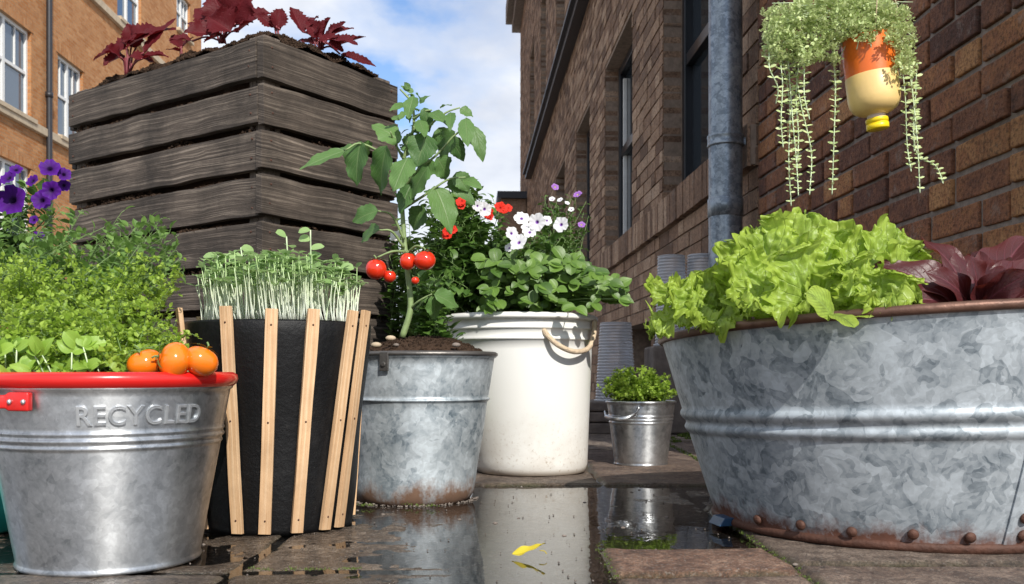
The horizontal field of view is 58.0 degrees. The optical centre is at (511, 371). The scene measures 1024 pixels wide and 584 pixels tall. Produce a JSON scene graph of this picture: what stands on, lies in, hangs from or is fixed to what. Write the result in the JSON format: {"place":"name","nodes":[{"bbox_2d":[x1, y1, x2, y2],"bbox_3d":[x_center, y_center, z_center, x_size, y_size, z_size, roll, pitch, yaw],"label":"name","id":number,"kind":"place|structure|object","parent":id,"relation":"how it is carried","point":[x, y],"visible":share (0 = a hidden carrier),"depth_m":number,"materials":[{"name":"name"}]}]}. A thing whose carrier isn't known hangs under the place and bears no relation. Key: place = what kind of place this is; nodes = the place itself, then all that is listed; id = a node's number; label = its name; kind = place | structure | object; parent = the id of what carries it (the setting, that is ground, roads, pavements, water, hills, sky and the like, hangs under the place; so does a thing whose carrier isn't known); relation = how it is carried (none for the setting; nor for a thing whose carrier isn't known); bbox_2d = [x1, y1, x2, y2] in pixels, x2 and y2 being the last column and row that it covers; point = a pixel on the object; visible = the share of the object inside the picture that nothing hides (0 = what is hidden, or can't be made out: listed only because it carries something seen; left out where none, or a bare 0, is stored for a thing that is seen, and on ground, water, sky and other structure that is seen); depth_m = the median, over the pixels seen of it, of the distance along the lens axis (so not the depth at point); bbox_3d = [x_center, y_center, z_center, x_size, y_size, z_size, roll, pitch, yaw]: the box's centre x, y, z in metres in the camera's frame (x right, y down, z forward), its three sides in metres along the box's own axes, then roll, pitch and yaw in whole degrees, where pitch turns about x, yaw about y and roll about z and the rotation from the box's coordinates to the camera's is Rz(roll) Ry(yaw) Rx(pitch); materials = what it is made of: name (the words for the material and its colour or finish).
{"place":"outdoors","nodes":[
{"label":"outdoors","id":0,"kind":"place"},
{"bbox_2d":[201,0,520,319],"label":"sky","id":1,"kind":"structure","parent":0,"point":[458,53],"materials":[{"name":"blue"}]},
{"bbox_2d":[0,434,1023,583],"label":"paving","id":2,"kind":"structure","parent":0,"point":[685,552],"depth_m":1.22,"materials":[{"name":"stone"}]},
{"bbox_2d":[0,493,7,532],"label":"glazed pot","id":3,"kind":"object","parent":2,"relation":"on","point":[3,526],"depth_m":1.35,"materials":[{"name":"teal ceramic"}]},
{"bbox_2d":[0,203,185,326],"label":"leafy herb","id":4,"kind":"object","parent":3,"relation":"in","point":[44,248],"visible":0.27,"depth_m":1.44,"materials":[{"name":"green plant"}]},
{"bbox_2d":[0,246,185,337],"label":"leafy herb","id":5,"kind":"object","parent":3,"relation":"on","point":[22,279],"visible":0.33,"depth_m":1.29,"materials":[{"name":"green plant"}]},
{"bbox_2d":[0,372,237,577],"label":"metal bucket","id":6,"kind":"object","parent":2,"relation":"on","point":[102,474],"visible":1,"depth_m":1.06,"materials":[{"name":"metal"}]},
{"bbox_2d":[0,330,117,371],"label":"herb plant","id":7,"kind":"object","parent":6,"relation":"in","point":[75,343],"visible":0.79,"depth_m":1.06,"materials":[{"name":"green plant"}]},
{"bbox_2d":[0,281,200,371],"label":"herb plant","id":8,"kind":"object","parent":6,"relation":"on","point":[112,331],"visible":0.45,"depth_m":1.13,"materials":[{"name":"green plant"}]},
{"bbox_2d":[125,343,159,371],"bbox_3d":[-0.436,-0.014,1.094,0.044,0.044,0.042,0,0,-30],"label":"tomato","id":9,"kind":"object","parent":6,"relation":"on","point":[141,361],"visible":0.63,"depth_m":1.08,"materials":[{"name":"orange food"}]},
{"bbox_2d":[151,342,188,374],"bbox_3d":[-0.399,-0.015,1.083,0.044,0.046,0.043,0,0,-33],"label":"tomato","id":10,"kind":"object","parent":6,"relation":"on","point":[173,357],"visible":0.97,"depth_m":1.07,"materials":[{"name":"orange food"}]},
{"bbox_2d":[188,342,218,376],"bbox_3d":[-0.370,-0.015,1.101,0.041,0.042,0.044,0,0,0],"label":"tomato","id":11,"kind":"object","parent":6,"relation":"on","point":[203,362],"visible":0.96,"depth_m":1.09,"materials":[{"name":"orange food"}]},
{"bbox_2d":[69,31,397,346],"bbox_3d":[-0.835,-0.333,2.740,0.904,1.141,0.518,0,0,35],"label":"wooden crate","id":12,"kind":"object","parent":2,"relation":"on","point":[211,149],"visible":0.51,"depth_m":2.47,"materials":[{"name":"brown wood"}]},
{"bbox_2d":[93,18,175,76],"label":"red leaf plant","id":13,"kind":"object","parent":12,"relation":"in","point":[133,35],"visible":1,"depth_m":2.71,"materials":[{"name":"red plant"}]},
{"bbox_2d":[166,34,192,53],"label":"red leaf plant","id":14,"kind":"object","parent":12,"relation":"on","point":[180,43],"visible":0.79,"depth_m":2.70,"materials":[{"name":"red plant"}]},
{"bbox_2d":[170,0,271,43],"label":"red leaf plant","id":15,"kind":"object","parent":12,"relation":"on","point":[212,19],"visible":0.99,"depth_m":2.58,"materials":[{"name":"red plant"}]},
{"bbox_2d":[255,8,287,33],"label":"red leaf plant","id":16,"kind":"object","parent":12,"relation":"on","point":[276,19],"visible":0.97,"depth_m":2.50,"materials":[{"name":"red plant"}]},
{"bbox_2d":[289,6,375,66],"bbox_3d":[-0.506,-0.947,2.590,0.250,0.181,0.143,0,0,0],"label":"red leaf plant","id":17,"kind":"object","parent":12,"relation":"in","point":[313,28],"visible":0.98,"depth_m":2.60,"materials":[{"name":"red plant"}]},
{"bbox_2d":[175,306,370,536],"bbox_3d":[-0.364,0.072,1.454,0.296,0.337,0.301,0,0,0],"label":"slatted planter","id":18,"kind":"object","parent":2,"relation":"on","point":[287,464],"visible":0.96,"depth_m":1.34,"materials":[{"name":"black plastic"}]},
{"bbox_2d":[203,252,234,305],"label":"pea shoot","id":19,"kind":"object","parent":18,"relation":"on","point":[208,255],"visible":0.3,"depth_m":1.39,"materials":[{"name":"green plant"}]},
{"bbox_2d":[228,244,256,315],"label":"pea shoot","id":20,"kind":"object","parent":18,"relation":"on","point":[246,247],"visible":0.36,"depth_m":1.41,"materials":[{"name":"green plant"}]},
{"bbox_2d":[186,249,368,320],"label":"microgreens","id":21,"kind":"object","parent":18,"relation":"on","point":[258,286],"visible":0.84,"depth_m":1.38,"materials":[{"name":"green plant"}]},
{"bbox_2d":[276,229,299,283],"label":"pea shoot","id":22,"kind":"object","parent":18,"relation":"on","point":[279,232],"visible":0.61,"depth_m":1.38,"materials":[{"name":"green plant"}]},
{"bbox_2d":[298,227,323,304],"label":"pea shoot","id":23,"kind":"object","parent":18,"relation":"on","point":[304,238],"visible":0.8,"depth_m":1.37,"materials":[{"name":"green plant"}]},
{"bbox_2d":[322,263,353,318],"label":"pea shoot","id":24,"kind":"object","parent":18,"relation":"on","point":[346,270],"visible":0.8,"depth_m":1.41,"materials":[{"name":"green plant"}]},
{"bbox_2d":[377,218,429,339],"bbox_3d":[-0.283,-0.096,2.611,0.201,0.668,0.260,0,0,0],"label":"leafy bush","id":25,"kind":"object","parent":2,"relation":"on","point":[392,323],"visible":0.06,"depth_m":2.57,"materials":[{"name":"green plant"}]},
{"bbox_2d":[356,334,497,506],"bbox_3d":[-0.166,0.086,1.754,0.279,0.314,0.279,0,0,0],"label":"metal bucket","id":26,"kind":"object","parent":2,"relation":"on","point":[425,400],"visible":0.89,"depth_m":1.65,"materials":[{"name":"metal"}]},
{"bbox_2d":[371,342,380,347],"bbox_3d":[-0.244,-0.048,1.660,0.019,0.010,0.014,0,0,0],"label":"pebble","id":27,"kind":"object","parent":26,"relation":"on","point":[375,344],"visible":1,"depth_m":1.66,"materials":[{"name":"stone"}]},
{"bbox_2d":[386,335,395,340],"bbox_3d":[-0.218,-0.060,1.660,0.019,0.010,0.014,0,0,0],"label":"pebble","id":28,"kind":"object","parent":26,"relation":"on","point":[390,338],"visible":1,"depth_m":1.66,"materials":[{"name":"stone"}]},
{"bbox_2d":[300,82,486,337],"bbox_3d":[-0.217,-0.303,1.700,0.341,0.483,0.171,0,0,0],"label":"tomato plant","id":29,"kind":"object","parent":26,"relation":"on","point":[421,147],"visible":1,"depth_m":1.69,"materials":[{"name":"green plant"}]},
{"bbox_2d":[390,231,399,240],"bbox_3d":[-0.222,-0.257,1.754,0.018,0.017,0.007,0,0,0],"label":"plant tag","id":30,"kind":"object","parent":29,"relation":"attached to","point":[392,237],"visible":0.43,"depth_m":1.75,"materials":[{"name":"white plastic"}]},
{"bbox_2d":[452,343,460,346],"bbox_3d":[-0.100,-0.048,1.660,0.016,0.009,0.012,0,0,0],"label":"pebble","id":31,"kind":"object","parent":26,"relation":"on","point":[456,344],"visible":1,"depth_m":1.66,"materials":[{"name":"stone"}]},
{"bbox_2d":[440,311,597,476],"bbox_3d":[0.016,0.052,2.185,0.374,0.366,0.374,0,0,0],"label":"plastic bucket","id":32,"kind":"object","parent":2,"relation":"on","point":[536,424],"visible":0.9,"depth_m":2.05,"materials":[{"name":"plastic"}]},
{"bbox_2d":[393,238,465,339],"bbox_3d":[-0.185,-0.118,2.239,0.194,0.512,0.664,0,0,-11],"label":"leafy bush","id":33,"kind":"object","parent":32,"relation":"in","point":[423,323],"visible":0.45,"depth_m":1.98,"materials":[{"name":"green plant"}]},
{"bbox_2d":[416,179,512,313],"bbox_3d":[-0.097,-0.292,2.189,0.273,0.383,0.363,0,0,0],"label":"leafy bush","id":34,"kind":"object","parent":32,"relation":"in","point":[454,269],"visible":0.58,"depth_m":2.11,"materials":[{"name":"green plant"}]},
{"bbox_2d":[472,201,576,311],"bbox_3d":[0.038,-0.235,2.152,0.248,0.266,0.354,0,0,0],"label":"petunia plant","id":35,"kind":"object","parent":32,"relation":"in","point":[532,227],"visible":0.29,"depth_m":2.06,"materials":[{"name":"white plant"}]},
{"bbox_2d":[470,246,633,315],"bbox_3d":[0.087,-0.200,2.056,0.365,0.175,0.190,0,0,0],"label":"round leaf plant","id":36,"kind":"object","parent":32,"relation":"on","point":[576,281],"visible":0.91,"depth_m":2.02,"materials":[{"name":"green plant"}]},
{"bbox_2d":[536,183,590,307],"bbox_3d":[0.112,-0.287,2.314,0.183,0.349,0.186,0,0,0],"label":"violet flower plant","id":37,"kind":"object","parent":32,"relation":"on","point":[567,203],"visible":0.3,"depth_m":2.29,"materials":[{"name":"green plant"}]},
{"bbox_2d":[248,432,818,583],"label":"moss","id":38,"kind":"object","parent":2,"relation":"on","point":[677,440],"visible":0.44,"depth_m":1.27,"materials":[{"name":"green plant"}]},
{"bbox_2d":[589,399,615,433],"bbox_3d":[0.366,0.174,3.620,0.392,0.122,0.320,0,0,0],"label":"stone step","id":39,"kind":"object","parent":2,"relation":"on","point":[599,423],"visible":0.08,"depth_m":3.46,"materials":[{"name":"grey stone"}]},
{"bbox_2d":[594,322,634,400],"bbox_3d":[0.400,-0.038,3.560,0.168,0.302,0.168,0,0,0],"label":"ribbed cloche","id":40,"kind":"object","parent":39,"relation":"on","point":[603,350],"visible":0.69,"depth_m":3.61,"materials":[{"name":"white plastic"}]},
{"bbox_2d":[604,399,676,465],"bbox_3d":[0.323,0.154,2.335,0.186,0.162,0.200,0,0,0],"label":"metal pail","id":41,"kind":"object","parent":2,"relation":"on","point":[640,433],"visible":0.98,"depth_m":2.28,"materials":[{"name":"metal"}]},
{"bbox_2d":[597,365,677,400],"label":"herb plant","id":42,"kind":"object","parent":41,"relation":"on","point":[626,385],"visible":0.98,"depth_m":2.31,"materials":[{"name":"green plant"}]},
{"bbox_2d":[644,346,689,433],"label":"stone block","id":43,"kind":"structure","parent":2,"relation":"on","point":[655,357],"depth_m":3.40,"materials":[{"name":"grey stone"}]},
{"bbox_2d":[653,254,685,345],"bbox_3d":[0.595,-0.265,3.450,0.132,0.337,0.132,0,0,0],"label":"ribbed cloche","id":44,"kind":"object","parent":43,"relation":"on","point":[681,267],"visible":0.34,"depth_m":3.48,"materials":[{"name":"white plastic"}]},
{"bbox_2d":[685,253,708,328],"bbox_3d":[0.708,-0.267,3.460,0.132,0.342,0.132,0,0,0],"label":"ribbed cloche","id":45,"kind":"object","parent":43,"relation":"on","point":[690,262],"visible":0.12,"depth_m":3.50,"materials":[{"name":"white plastic"}]},
{"bbox_2d":[658,298,1023,553],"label":"metal tub","id":46,"kind":"object","parent":2,"relation":"on","point":[903,430],"visible":0.98,"depth_m":1.17,"materials":[{"name":"metal"}]},
{"bbox_2d":[643,262,751,342],"bbox_3d":[0.285,-0.099,1.309,0.199,0.120,0.161,0,0,0],"label":"lettuce","id":47,"kind":"object","parent":46,"relation":"on","point":[695,298],"visible":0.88,"depth_m":1.31,"materials":[{"name":"green plant"}]},
{"bbox_2d":[712,207,855,328],"bbox_3d":[0.404,-0.146,1.248,0.249,0.185,0.205,0,0,0],"label":"lettuce","id":48,"kind":"object","parent":46,"relation":"in","point":[777,265],"visible":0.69,"depth_m":1.23,"materials":[{"name":"green plant"}]},
{"bbox_2d":[806,285,874,327],"bbox_3d":[0.403,-0.079,1.127,0.084,0.054,0.049,0,0,-28],"label":"lettuce","id":49,"kind":"object","parent":46,"relation":"in","point":[818,298],"visible":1,"depth_m":1.13,"materials":[{"name":"green plant"}]},
{"bbox_2d":[830,213,941,321],"bbox_3d":[0.488,-0.137,1.211,0.143,0.161,0.229,0,0,21],"label":"lettuce","id":50,"kind":"object","parent":46,"relation":"in","point":[865,283],"visible":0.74,"depth_m":1.18,"materials":[{"name":"green plant"}]},
{"bbox_2d":[874,235,1023,303],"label":"red lettuce","id":51,"kind":"object","parent":46,"relation":"in","point":[989,273],"visible":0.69,"depth_m":1.19,"materials":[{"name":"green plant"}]},
{"bbox_2d":[758,0,1023,263],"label":"brick wall","id":52,"kind":"structure","parent":2,"relation":"on","point":[969,54],"depth_m":2.06,"materials":[{"name":"brown brick"}]},
{"bbox_3d":[0.809,-0.901,1.750,0.298,0.115,0.040,0,0,0],"label":"wall hook","id":53,"kind":"object","parent":52,"relation":"attached to","visible":0},
{"bbox_2d":[837,0,900,131],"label":"hanging planter","id":54,"kind":"object","parent":53,"relation":"hanging from","point":[872,87],"visible":0.92,"depth_m":1.71,"materials":[{"name":"orange plastic"}]},
{"bbox_2d":[759,0,946,205],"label":"trailing plant","id":55,"kind":"object","parent":54,"relation":"in","point":[786,22],"visible":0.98,"depth_m":1.71,"materials":[{"name":"green plant"}]},
{"bbox_3d":[-1.120,0.039,1.860,0.364,0.395,0.364,0,0,0],"label":"terracotta pot","id":56,"kind":"object","parent":2,"relation":"on","visible":0},
{"bbox_2d":[0,159,71,280],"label":"petunia plant","id":57,"kind":"object","parent":56,"relation":"in","point":[12,199],"visible":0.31,"depth_m":1.67,"materials":[{"name":"purple plant"}]},
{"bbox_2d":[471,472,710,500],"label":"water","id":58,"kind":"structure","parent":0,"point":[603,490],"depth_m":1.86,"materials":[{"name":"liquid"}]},
{"bbox_2d":[512,543,546,555],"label":"fallen leaf","id":59,"kind":"object","parent":58,"relation":"on","point":[521,550],"visible":1,"depth_m":1.19,"materials":[{"name":"yellow plant"}]},
{"bbox_2d":[189,467,943,583],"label":"grit","id":60,"kind":"object","parent":58,"relation":"on","point":[495,523],"visible":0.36,"depth_m":1.59,"materials":[{"name":"gravel"}]},
{"bbox_2d":[709,514,733,526],"bbox_3d":[0.321,0.225,1.400,0.032,0.012,0.045,0,0,-11],"label":"plastic wedge","id":61,"kind":"object","parent":58,"relation":"on","point":[719,520],"visible":0.89,"depth_m":1.39,"materials":[{"name":"blue plastic"}]},
{"label":"ground","id":62,"kind":"structure","parent":0,"visible":0},
{"bbox_2d":[0,0,200,278],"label":"brick building","id":63,"kind":"structure","parent":62,"relation":"on","point":[85,33],"depth_m":21.89,"materials":[{"name":"brick"}]},
{"bbox_2d":[0,143,33,233],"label":"window","id":64,"kind":"structure","parent":63,"relation":"in","point":[6,151],"depth_m":19.94,"materials":[{"name":"white"}]},
{"bbox_2d":[0,0,37,124],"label":"window","id":65,"kind":"structure","parent":63,"relation":"in","point":[13,39],"depth_m":20.05,"materials":[{"name":"white"}]},
{"bbox_2d":[45,0,52,233],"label":"drainpipe","id":66,"kind":"object","parent":63,"relation":"attached to","point":[49,95],"visible":0.49,"depth_m":21.20,"materials":[{"name":"metal"}]},
{"bbox_2d":[56,40,84,142],"bbox_3d":[-10.816,-6.668,22.599,0.310,2.310,1.600,0,0,-2],"label":"window","id":67,"kind":"structure","parent":63,"relation":"in","point":[68,76],"depth_m":22.55,"materials":[{"name":"white"}]},
{"bbox_2d":[117,0,145,41],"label":"window","id":68,"kind":"structure","parent":63,"relation":"in","point":[127,10],"depth_m":26.67,"materials":[{"name":"white"}]},
{"bbox_2d":[176,0,193,45],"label":"window","id":69,"kind":"structure","parent":63,"relation":"in","point":[182,7],"depth_m":31.51,"materials":[{"name":"white"}]},
{"bbox_2d":[494,0,759,398],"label":"brick building","id":70,"kind":"structure","parent":62,"relation":"on","point":[614,112],"depth_m":6.40,"materials":[{"name":"brick"}]},
{"bbox_2d":[587,129,590,261],"bbox_3d":[0.774,-1.588,8.366,0.065,1.388,0.999,0,0,-3],"label":"window","id":71,"kind":"structure","parent":70,"relation":"in","point":[588,134],"depth_m":8.81,"materials":[{"name":"black glass"}]},
{"bbox_2d":[619,45,632,236],"bbox_3d":[0.876,-1.588,6.412,0.085,1.388,1.169,0,0,-3],"label":"window","id":72,"kind":"structure","parent":70,"relation":"in","point":[625,71],"depth_m":6.88,"materials":[{"name":"black glass"}]},
{"bbox_2d":[682,0,708,180],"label":"window","id":73,"kind":"structure","parent":70,"relation":"in","point":[695,13],"depth_m":4.81,"materials":[{"name":"black glass"}]},
{"bbox_2d":[707,0,745,267],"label":"drainpipe","id":74,"kind":"object","parent":70,"relation":"attached to","point":[726,141],"visible":0.6,"depth_m":3.29,"materials":[{"name":"metal"}]}
]}

